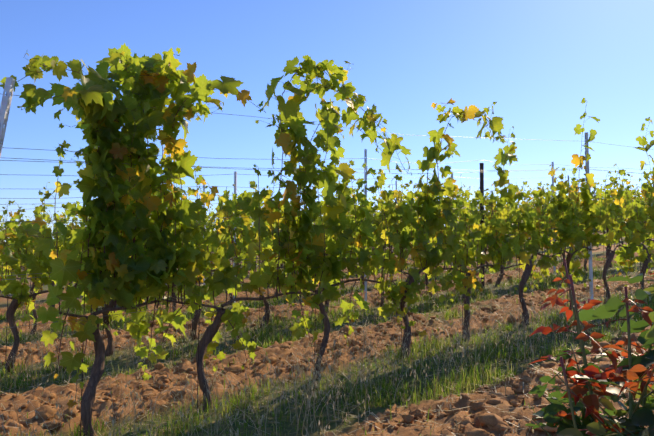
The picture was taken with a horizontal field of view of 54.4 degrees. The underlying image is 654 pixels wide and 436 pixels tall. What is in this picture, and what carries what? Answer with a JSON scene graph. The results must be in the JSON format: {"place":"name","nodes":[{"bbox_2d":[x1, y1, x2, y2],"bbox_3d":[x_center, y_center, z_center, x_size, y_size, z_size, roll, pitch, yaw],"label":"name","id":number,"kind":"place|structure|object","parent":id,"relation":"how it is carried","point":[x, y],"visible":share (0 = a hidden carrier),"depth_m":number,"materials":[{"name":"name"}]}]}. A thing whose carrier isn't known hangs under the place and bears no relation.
{"place":"outdoors","nodes":[
{"label":"outdoors","id":0,"kind":"place"},
{"bbox_2d":[0,230,653,435],"bbox_3d":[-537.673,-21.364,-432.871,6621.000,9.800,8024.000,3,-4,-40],"label":"ground","id":1,"kind":"structure","parent":0,"point":[409,429],"depth_m":5.60,"materials":[{"name":"soil"}]},
{"bbox_2d":[0,43,265,435],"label":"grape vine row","id":2,"kind":"object","parent":1,"relation":"on","point":[136,212],"visible":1,"depth_m":4.33,"materials":[{"name":"green plant"}]},
{"bbox_2d":[0,193,474,204],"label":"trellis wire","id":3,"kind":"object","parent":1,"relation":"on","point":[82,202],"visible":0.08,"depth_m":16.95,"materials":[{"name":"metal"}]},
{"bbox_2d":[1,199,543,282],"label":"grape vines","id":4,"kind":"object","parent":1,"relation":"on","point":[81,225],"depth_m":19.31,"materials":[{"name":"green plant"}]},
{"bbox_2d":[183,55,411,410],"bbox_3d":[-0.084,0.057,5.488,2.790,2.944,0.644,3,-4,-40],"label":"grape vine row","id":5,"kind":"object","parent":1,"relation":"on","point":[282,215],"visible":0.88,"depth_m":5.21,"materials":[{"name":"green plant"}]},
{"bbox_2d":[10,181,604,284],"bbox_3d":[6.657,-0.120,21.370,43.084,5.052,0.104,3,-4,-40],"label":"vineyard trellis","id":6,"kind":"object","parent":1,"relation":"on","point":[313,186],"visible":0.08,"depth_m":15.89,"materials":[{"name":"metal"}]},
{"bbox_2d":[0,188,630,284],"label":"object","id":7,"kind":"object","parent":1,"relation":"on","point":[216,195],"visible":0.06,"depth_m":14.19,"materials":[{"name":"metal"}]},
{"bbox_2d":[1,189,644,306],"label":"grape vines","id":8,"kind":"object","parent":1,"relation":"on","point":[56,236],"depth_m":11.65,"materials":[{"name":"green plant"}]},
{"bbox_2d":[0,194,645,283],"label":"grape vines","id":9,"kind":"object","parent":1,"relation":"on","point":[60,244],"depth_m":16.39,"materials":[{"name":"green plant"}]},
{"bbox_2d":[5,195,641,290],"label":"grape vines","id":10,"kind":"object","parent":1,"relation":"on","point":[210,234],"depth_m":16.82,"materials":[{"name":"green plant"}]},
{"bbox_2d":[2,147,646,301],"bbox_3d":[3.522,-0.077,11.937,25.800,3.929,0.099,3,-4,-40],"label":"vineyard trellis","id":11,"kind":"object","parent":1,"relation":"on","point":[481,188],"visible":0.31,"depth_m":11.18,"materials":[{"name":"metal"}]},
{"bbox_2d":[0,171,648,302],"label":"vineyard trellis","id":12,"kind":"object","parent":1,"relation":"on","point":[235,181],"visible":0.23,"depth_m":11.03,"materials":[{"name":"metal"}]},
{"bbox_2d":[0,166,651,372],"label":"grape vines","id":13,"kind":"object","parent":1,"relation":"on","point":[17,288],"visible":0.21,"depth_m":6.90,"materials":[{"name":"green plant"}]},
{"bbox_2d":[0,269,653,435],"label":"soil clods","id":14,"kind":"object","parent":1,"relation":"on","point":[493,421],"visible":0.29,"depth_m":4.93,"materials":[{"name":"soil"}]},
{"bbox_2d":[0,264,653,435],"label":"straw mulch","id":15,"kind":"object","parent":1,"relation":"on","point":[384,371],"visible":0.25,"depth_m":5.48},
{"bbox_2d":[0,77,653,328],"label":"vineyard trellis","id":16,"kind":"object","parent":1,"relation":"on","point":[7,98],"visible":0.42,"depth_m":4.57,"materials":[{"name":"metal"}]},
{"bbox_2d":[0,181,653,333],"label":"grape vines","id":17,"kind":"object","parent":1,"relation":"on","point":[46,219],"visible":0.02,"depth_m":9.31,"materials":[{"name":"green plant"}]},
{"bbox_2d":[0,252,653,435],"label":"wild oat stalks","id":18,"kind":"object","parent":1,"relation":"on","point":[302,372],"visible":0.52,"depth_m":5.26,"materials":[{"name":"plant"}]},
{"bbox_2d":[255,98,429,379],"bbox_3d":[0.091,0.170,5.760,1.837,2.592,0.824,3,-4,-40],"label":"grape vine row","id":19,"kind":"object","parent":1,"relation":"on","point":[341,229],"visible":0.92,"depth_m":5.66,"materials":[{"name":"green plant"}]},
{"bbox_2d":[379,98,506,357],"bbox_3d":[1.389,0.079,6.671,2.264,2.685,0.620,3,-4,-40],"label":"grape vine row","id":20,"kind":"object","parent":1,"relation":"on","point":[427,258],"visible":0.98,"depth_m":6.42,"materials":[{"name":"green plant"}]},
{"bbox_2d":[446,126,534,340],"bbox_3d":[1.854,0.165,7.162,1.492,2.463,0.531,3,-4,-40],"label":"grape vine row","id":21,"kind":"object","parent":1,"relation":"on","point":[504,244],"visible":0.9,"depth_m":7.15,"materials":[{"name":"green plant"}]},
{"bbox_2d":[511,181,581,325],"bbox_3d":[2.650,0.434,7.790,1.198,1.827,0.621,3,-4,-40],"label":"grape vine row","id":22,"kind":"object","parent":1,"relation":"on","point":[535,242],"visible":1,"depth_m":7.71,"materials":[{"name":"green plant"}]},
{"bbox_2d":[536,98,616,310],"bbox_3d":[3.337,-0.138,8.429,1.244,2.865,0.634,3,-4,-40],"label":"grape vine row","id":23,"kind":"object","parent":1,"relation":"on","point":[591,215],"visible":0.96,"depth_m":8.31,"materials":[{"name":"green plant"}]},
{"bbox_2d":[525,258,653,435],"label":"rose bush","id":24,"kind":"object","parent":1,"relation":"on","point":[555,412],"visible":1,"depth_m":1.30,"materials":[{"name":"red plant"}]},
{"bbox_2d":[597,164,648,303],"bbox_3d":[4.188,0.247,9.107,0.480,2.041,1.216,-3,-4,43],"label":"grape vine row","id":25,"kind":"object","parent":1,"relation":"on","point":[630,237],"visible":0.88,"depth_m":9.05,"materials":[{"name":"green plant"}]},
{"bbox_2d":[620,117,653,289],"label":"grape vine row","id":26,"kind":"object","parent":1,"relation":"on","point":[647,191],"visible":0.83,"depth_m":9.67,"materials":[{"name":"green plant"}]},
{"bbox_2d":[0,255,653,435],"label":"grass","id":27,"kind":"structure","parent":0,"point":[426,348],"depth_m":5.94,"materials":[{"name":"green plant"}]},
{"bbox_2d":[0,0,653,241],"label":"sky","id":28,"kind":"structure","parent":0,"point":[538,60],"materials":[{"name":"blue"}]}
]}

